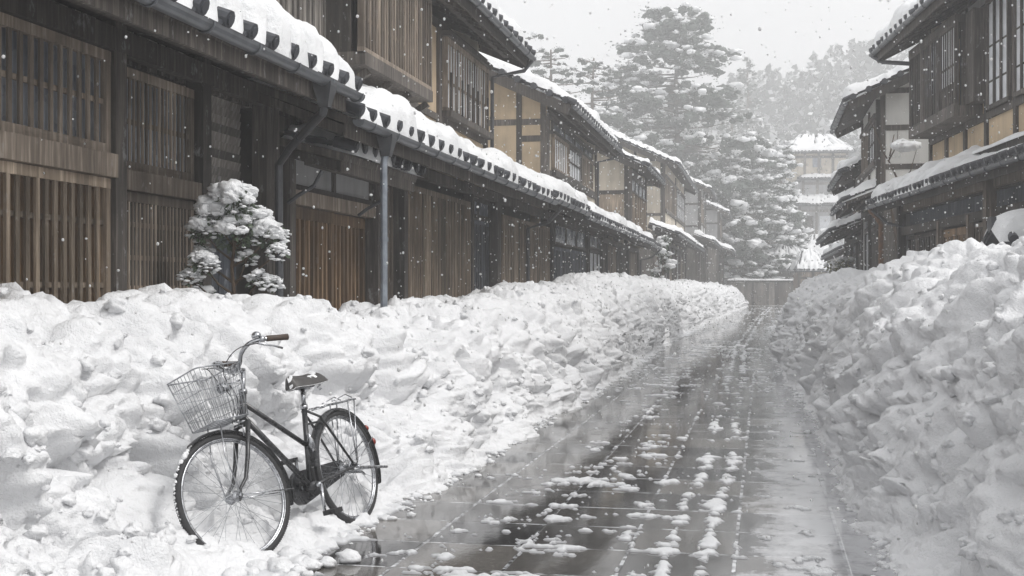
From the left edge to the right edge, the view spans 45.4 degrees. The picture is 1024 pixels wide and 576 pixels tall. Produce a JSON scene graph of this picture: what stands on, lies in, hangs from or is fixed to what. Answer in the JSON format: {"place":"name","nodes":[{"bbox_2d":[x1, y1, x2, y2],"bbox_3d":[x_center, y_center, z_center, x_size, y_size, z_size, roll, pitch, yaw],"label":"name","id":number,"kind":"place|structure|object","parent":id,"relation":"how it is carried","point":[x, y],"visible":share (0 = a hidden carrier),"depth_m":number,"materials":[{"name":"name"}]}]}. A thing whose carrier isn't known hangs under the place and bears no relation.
{"place":"outdoors","nodes":[
{"label":"outdoors","id":0,"kind":"place"},
{"bbox_2d":[1,0,1023,568],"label":"falling snow","id":1,"kind":"structure","parent":0,"point":[667,220],"depth_m":13.40,"materials":[{"name":"white snow"}]},
{"bbox_2d":[313,306,897,575],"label":"road","id":2,"kind":"structure","parent":0,"point":[844,554],"depth_m":8.30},
{"bbox_2d":[203,546,360,575],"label":"snow heap","id":3,"kind":"object","parent":2,"relation":"on","point":[290,561],"visible":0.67,"depth_m":6.05,"materials":[{"name":"white snow"}]},
{"bbox_2d":[250,307,887,575],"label":"slush","id":4,"kind":"object","parent":2,"relation":"on","point":[709,541],"visible":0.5,"depth_m":7.94,"materials":[{"name":"white snow"}]},
{"bbox_2d":[270,359,898,575],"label":"snow crumbs","id":5,"kind":"object","parent":2,"relation":"on","point":[883,544],"visible":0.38,"depth_m":7.71,"materials":[{"name":"white snow"}]},
{"bbox_2d":[497,0,919,129],"label":"sky","id":6,"kind":"structure","parent":0,"point":[571,24],"materials":[{"name":"white"}]},
{"bbox_2d":[707,116,860,221],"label":"hill","id":7,"kind":"structure","parent":0,"point":[794,131],"depth_m":209.51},
{"bbox_2d":[732,55,773,241],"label":"cedar tree","id":8,"kind":"object","parent":7,"relation":"on","point":[750,91],"visible":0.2,"depth_m":165.25,"materials":[{"name":"green plant"}]},
{"bbox_2d":[609,38,916,235],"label":"forest","id":9,"kind":"object","parent":7,"relation":"on","point":[782,104],"visible":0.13,"depth_m":208.40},
{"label":"ground","id":10,"kind":"structure","parent":0,"visible":0},
{"bbox_2d":[0,0,364,303],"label":"lattice house","id":11,"kind":"structure","parent":10,"relation":"on","point":[94,188],"depth_m":8.42,"materials":[{"name":"brown wood"}]},
{"bbox_2d":[0,12,110,152],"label":"lattice window","id":12,"kind":"structure","parent":11,"relation":"in","point":[40,67],"depth_m":7.79,"materials":[{"name":"brown wood"}]},
{"bbox_2d":[0,160,110,303],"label":"lattice window","id":13,"kind":"structure","parent":11,"relation":"in","point":[38,210],"depth_m":7.82,"materials":[{"name":"brown wood"}]},
{"bbox_2d":[127,67,193,181],"bbox_3d":[-2.692,-1.210,9.206,0.076,0.740,1.186,0,0,12],"label":"lattice window","id":14,"kind":"structure","parent":11,"relation":"in","point":[153,102],"depth_m":9.24,"materials":[{"name":"brown wood"}]},
{"bbox_2d":[127,191,193,289],"bbox_3d":[-2.692,-0.245,9.206,0.076,0.890,1.186,0,0,12],"label":"lattice window","id":15,"kind":"structure","parent":11,"relation":"in","point":[148,264],"depth_m":9.22,"materials":[{"name":"brown wood"}]},
{"bbox_2d":[0,270,748,575],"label":"snow bank","id":16,"kind":"structure","parent":10,"relation":"on","point":[88,403],"depth_m":7.44,"materials":[{"name":"white snow"}]},
{"bbox_2d":[176,179,289,294],"bbox_3d":[-2.017,0.177,9.063,0.898,1.946,0.539,0,0,-7],"label":"camellia shrub","id":17,"kind":"object","parent":16,"relation":"on","point":[216,203],"visible":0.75,"depth_m":8.97,"materials":[{"name":"green plant"}]},
{"bbox_2d":[167,331,387,550],"bbox_3d":[-1.234,0.832,6.804,0.541,1.160,1.826,-16,-6,21],"label":"bicycle","id":18,"kind":"object","parent":16,"relation":"on","point":[312,480],"visible":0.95,"depth_m":6.51,"materials":[{"name":"metal"}]},
{"bbox_2d":[649,234,676,277],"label":"evergreen bush","id":19,"kind":"object","parent":16,"relation":"on","point":[663,263],"visible":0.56,"depth_m":45.91,"materials":[{"name":"green plant"}]},
{"bbox_2d":[229,0,558,310],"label":"lattice house","id":20,"kind":"structure","parent":10,"relation":"on","point":[391,138],"depth_m":14.15,"materials":[{"name":"brown wood"}]},
{"bbox_2d":[296,206,333,307],"bbox_3d":[-2.045,0.175,12.385,0.050,1.950,1.280,0,0,12],"label":"sliding door","id":21,"kind":"structure","parent":20,"relation":"in","point":[311,255],"depth_m":12.50,"materials":[{"name":"brown wood"}]},
{"bbox_2d":[296,159,371,204],"bbox_3d":[-1.904,-1.180,12.979,0.068,0.440,2.499,0,0,12],"label":"transom window","id":22,"kind":"structure","parent":20,"relation":"in","point":[330,184],"depth_m":12.95,"materials":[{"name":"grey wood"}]},
{"bbox_2d":[334,214,364,310],"bbox_3d":[-1.860,0.175,13.592,0.050,1.950,1.280,0,0,12],"label":"sliding door","id":23,"kind":"structure","parent":20,"relation":"in","point":[349,244],"depth_m":13.67,"materials":[{"name":"brown wood"}]},
{"bbox_2d":[365,185,392,301],"bbox_3d":[-1.609,-0.170,14.850,0.076,2.540,0.906,0,0,12],"label":"lattice window","id":24,"kind":"structure","parent":20,"relation":"in","point":[390,193],"depth_m":15.23,"materials":[{"name":"brown wood"}]},
{"bbox_2d":[408,186,470,297],"bbox_3d":[-1.016,-0.110,17.152,0.076,2.420,3.440,0,0,12],"label":"lattice window","id":25,"kind":"structure","parent":20,"relation":"in","point":[449,239],"depth_m":17.00,"materials":[{"name":"brown wood"}]},
{"bbox_2d":[442,36,488,129],"bbox_3d":[-0.702,-3.130,19.286,0.076,1.100,2.793,0,0,12],"label":"lattice window","id":26,"kind":"structure","parent":20,"relation":"in","point":[475,72],"depth_m":18.96,"materials":[{"name":"brown wood"}]},
{"bbox_2d":[463,195,489,220],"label":"transom window","id":27,"kind":"structure","parent":20,"relation":"in","point":[483,211],"depth_m":20.13,"materials":[{"name":"grey glass"}]},
{"bbox_2d":[474,219,488,289],"bbox_3d":[-0.591,0.000,19.831,0.076,2.200,1.660,0,0,12],"label":"sliding door","id":28,"kind":"structure","parent":20,"relation":"in","point":[481,261],"depth_m":20.19,"materials":[{"name":"wood"}]},
{"bbox_2d":[522,30,570,92],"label":"pine tree","id":29,"kind":"object","parent":10,"relation":"on","point":[534,34],"visible":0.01,"depth_m":91.32,"materials":[{"name":"green plant"}]},
{"bbox_2d":[479,52,639,286],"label":"plaster house","id":30,"kind":"structure","parent":10,"relation":"on","point":[527,89],"depth_m":26.42,"materials":[{"name":"tile"},{"name":"dark wood"},{"name":"sand plaster"}]},
{"bbox_2d":[551,134,569,176],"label":"lattice window","id":31,"kind":"structure","parent":30,"relation":"in","point":[557,154],"depth_m":27.72,"materials":[{"name":"brown wood"}]},
{"bbox_2d":[554,223,585,249],"bbox_3d":[1.388,-1.190,28.979,0.068,0.460,4.750,0,0,12],"label":"transom window","id":32,"kind":"structure","parent":30,"relation":"in","point":[564,237],"depth_m":28.73,"materials":[{"name":"grey glass"}]},
{"bbox_2d":[551,121,592,160],"bbox_3d":[1.519,-3.540,29.968,0.068,0.240,6.285,0,0,12],"label":"transom window","id":33,"kind":"structure","parent":30,"relation":"in","point":[567,137],"depth_m":29.38,"materials":[{"name":"grey glass"}]},
{"bbox_2d":[569,146,581,183],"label":"window","id":34,"kind":"structure","parent":30,"relation":"in","point":[576,173],"depth_m":30.17,"materials":[{"name":"grey glass"}]},
{"bbox_2d":[582,155,593,190],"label":"lattice window","id":35,"kind":"structure","parent":30,"relation":"in","point":[587,167],"depth_m":31.98,"materials":[{"name":"brown wood"}]},
{"bbox_2d":[589,250,601,271],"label":"window","id":36,"kind":"structure","parent":30,"relation":"in","point":[594,256],"depth_m":33.12,"materials":[{"name":"grey glass"}]},
{"bbox_2d":[589,234,605,251],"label":"transom window","id":37,"kind":"structure","parent":30,"relation":"in","point":[593,241],"depth_m":33.15,"materials":[{"name":"grey glass"}]},
{"bbox_2d":[529,43,611,120],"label":"pine tree","id":38,"kind":"object","parent":10,"relation":"on","point":[540,72],"visible":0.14,"depth_m":87.85,"materials":[{"name":"green plant"}]},
{"bbox_2d":[554,57,643,142],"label":"pine tree","id":39,"kind":"object","parent":10,"relation":"on","point":[599,92],"visible":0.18,"depth_m":95.61,"materials":[{"name":"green plant"}]},
{"bbox_2d":[589,148,665,275],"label":"board house","id":40,"kind":"structure","parent":10,"relation":"on","point":[615,178],"depth_m":39.06,"materials":[{"name":"brown wood"}]},
{"bbox_2d":[632,177,645,201],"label":"transom window","id":41,"kind":"structure","parent":40,"relation":"in","point":[638,190],"depth_m":41.45,"materials":[{"name":"grey wood"}]},
{"bbox_2d":[594,61,672,156],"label":"pine tree","id":42,"kind":"object","parent":10,"relation":"on","point":[664,132],"visible":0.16,"depth_m":103.36,"materials":[{"name":"green plant"}]},
{"bbox_2d":[609,127,704,280],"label":"plaster house","id":43,"kind":"structure","parent":10,"relation":"on","point":[679,234],"depth_m":55.39,"materials":[{"name":"brown wood"}]},
{"bbox_2d":[665,177,676,216],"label":"lattice window","id":44,"kind":"structure","parent":43,"relation":"in","point":[670,206],"depth_m":58.20,"materials":[{"name":"brown wood"}]},
{"bbox_2d":[677,258,678,278],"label":"window","id":45,"kind":"structure","parent":43,"relation":"in","point":[677,258],"depth_m":64.66,"materials":[{"name":"grey glass"}]},
{"bbox_2d":[677,190,684,223],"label":"window","id":46,"kind":"structure","parent":43,"relation":"in","point":[680,215],"depth_m":65.92,"materials":[{"name":"grey glass"}]},
{"bbox_2d":[580,2,804,270],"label":"pine tree","id":47,"kind":"object","parent":10,"relation":"on","point":[675,33],"visible":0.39,"depth_m":103.06,"materials":[{"name":"green plant"}]},
{"bbox_2d":[685,176,722,282],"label":"plaster house","id":48,"kind":"structure","parent":10,"relation":"on","point":[695,270],"depth_m":77.62,"materials":[{"name":"grey wood"}]},
{"bbox_2d":[701,198,703,223],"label":"lattice window","id":49,"kind":"structure","parent":48,"relation":"in","point":[702,206],"depth_m":78.95,"materials":[{"name":"brown wood"}]},
{"bbox_2d":[704,202,705,225],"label":"window","id":50,"kind":"structure","parent":48,"relation":"in","point":[704,202],"depth_m":81.54,"materials":[{"name":"grey glass"}]},
{"bbox_2d":[706,200,736,284],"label":"plaster house","id":51,"kind":"structure","parent":10,"relation":"on","point":[714,215],"depth_m":91.74,"materials":[{"name":"grey paint"}]},
{"bbox_2d":[720,219,721,236],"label":"lattice window","id":52,"kind":"structure","parent":51,"relation":"in","point":[720,219],"depth_m":92.90,"materials":[{"name":"brown wood"}]},
{"bbox_2d":[716,99,758,224],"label":"cedar tree","id":53,"kind":"object","parent":10,"relation":"on","point":[721,127],"visible":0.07,"depth_m":149.95,"materials":[{"name":"green plant"}]},
{"bbox_2d":[725,250,769,283],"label":"hipped house","id":54,"kind":"structure","parent":10,"relation":"on","point":[747,258],"depth_m":103.92,"materials":[{"name":"grey paint"}]},
{"bbox_2d":[749,268,759,278],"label":"window","id":55,"kind":"structure","parent":54,"relation":"in","point":[750,271],"depth_m":103.93,"materials":[{"name":"grey"}]},
{"bbox_2d":[727,278,792,305],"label":"board fence","id":56,"kind":"object","parent":10,"relation":"on","point":[779,290],"visible":0.59,"depth_m":97.47,"materials":[{"name":"grey wood"}]},
{"bbox_2d":[716,153,804,284],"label":"pine tree","id":57,"kind":"object","parent":10,"relation":"on","point":[743,170],"visible":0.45,"depth_m":102.63,"materials":[{"name":"green plant"}]},
{"bbox_2d":[767,244,800,282],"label":"hipped house","id":58,"kind":"structure","parent":10,"relation":"on","point":[796,249],"depth_m":104.19,"materials":[{"name":"grey wood"}]},
{"bbox_2d":[751,140,821,253],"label":"cedar tree","id":59,"kind":"object","parent":10,"relation":"on","point":[800,230],"visible":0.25,"depth_m":107.28,"materials":[{"name":"green plant"}]},
{"bbox_2d":[787,249,832,289],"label":"gatehouse","id":60,"kind":"object","parent":10,"relation":"on","point":[796,268],"visible":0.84,"depth_m":92.14,"materials":[{"name":"white wood"}]},
{"bbox_2d":[786,133,856,241],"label":"tiered hall","id":61,"kind":"structure","parent":10,"relation":"on","point":[815,148],"depth_m":119.45,"materials":[{"name":"grey paint"}]},
{"bbox_2d":[804,234,842,267],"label":"hipped house","id":62,"kind":"structure","parent":10,"relation":"on","point":[810,245],"depth_m":112.53,"materials":[{"name":"grey wood"}]},
{"bbox_2d":[821,213,852,264],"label":"plaster house","id":63,"kind":"structure","parent":10,"relation":"on","point":[835,250],"depth_m":47.89,"materials":[{"name":"white wood"}]},
{"bbox_2d":[815,155,860,269],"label":"plaster house","id":64,"kind":"structure","parent":10,"relation":"on","point":[841,230],"depth_m":35.67,"materials":[{"name":"brown wood"}]},
{"bbox_2d":[852,255,855,268],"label":"window","id":65,"kind":"structure","parent":64,"relation":"in","point":[854,257],"depth_m":38.22,"materials":[{"name":"grey wood"}]},
{"bbox_2d":[852,244,855,255],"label":"transom window","id":66,"kind":"structure","parent":64,"relation":"in","point":[854,246],"depth_m":38.38,"materials":[{"name":"grey wood"}]},
{"bbox_2d":[830,57,927,269],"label":"plaster house","id":67,"kind":"structure","parent":10,"relation":"on","point":[878,106],"depth_m":28.87,"materials":[{"name":"grey wood"}]},
{"bbox_2d":[861,130,867,173],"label":"lattice window","id":68,"kind":"structure","parent":67,"relation":"in","point":[864,152],"depth_m":32.13,"materials":[{"name":"brown wood"}]},
{"bbox_2d":[864,231,867,269],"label":"window","id":69,"kind":"structure","parent":67,"relation":"in","point":[865,234],"depth_m":33.09,"materials":[{"name":"grey wood"}]},
{"bbox_2d":[864,218,867,231],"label":"transom window","id":70,"kind":"structure","parent":67,"relation":"in","point":[866,220],"depth_m":32.59,"materials":[{"name":"grey wood"}]},
{"bbox_2d":[868,119,875,165],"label":"window","id":71,"kind":"structure","parent":67,"relation":"in","point":[871,133],"depth_m":29.88,"materials":[{"name":"grey glass"}]},
{"bbox_2d":[872,217,875,227],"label":"transom window","id":72,"kind":"structure","parent":67,"relation":"in","point":[873,220],"depth_m":30.53,"materials":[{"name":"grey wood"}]},
{"bbox_2d":[768,236,1023,575],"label":"snow bank","id":73,"kind":"structure","parent":10,"relation":"on","point":[951,403],"depth_m":7.47,"materials":[{"name":"white snow"}]},
{"bbox_2d":[823,255,855,272],"bbox_3d":[10.040,-0.058,37.373,1.089,1.940,1.289,0,0,12],"label":"evergreen bush","id":74,"kind":"object","parent":73,"relation":"on","point":[842,261],"visible":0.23,"depth_m":37.23,"materials":[{"name":"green plant"}]},
{"bbox_2d":[868,118,921,251],"bbox_3d":[8.752,-1.399,27.875,0.711,5.007,1.035,0,0,-41],"label":"bare branch","id":75,"kind":"object","parent":73,"relation":"on","point":[908,146],"visible":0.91,"depth_m":27.68,"materials":[{"name":"brown plant"}]},
{"bbox_2d":[865,0,1023,264],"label":"lattice house","id":76,"kind":"structure","parent":10,"relation":"on","point":[999,89],"depth_m":21.45,"materials":[{"name":"brown wood"}]},
{"bbox_2d":[942,226,965,243],"bbox_3d":[7.665,0.035,21.075,0.057,2.130,1.780,0,0,5],"label":"door","id":77,"kind":"structure","parent":76,"relation":"in","point":[959,234],"depth_m":21.17,"materials":[{"name":"brown wood"}]},
{"bbox_2d":[956,0,990,13],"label":"transom window","id":78,"kind":"structure","parent":76,"relation":"in","point":[974,3],"depth_m":21.77,"materials":[{"name":"grey wood"}]},
{"bbox_2d":[985,0,1011,110],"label":"window","id":79,"kind":"structure","parent":76,"relation":"in","point":[998,14],"depth_m":20.32,"materials":[{"name":"white paper"}]},
{"bbox_2d":[1012,0,1023,97],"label":"window","id":80,"kind":"structure","parent":76,"relation":"in","point":[1017,13],"depth_m":19.30,"materials":[{"name":"white paper"}]},
{"bbox_2d":[981,208,1023,245],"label":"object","id":81,"kind":"structure","parent":10,"relation":"on","point":[996,228],"depth_m":14.98,"materials":[{"name":"beige paint"}]}
]}

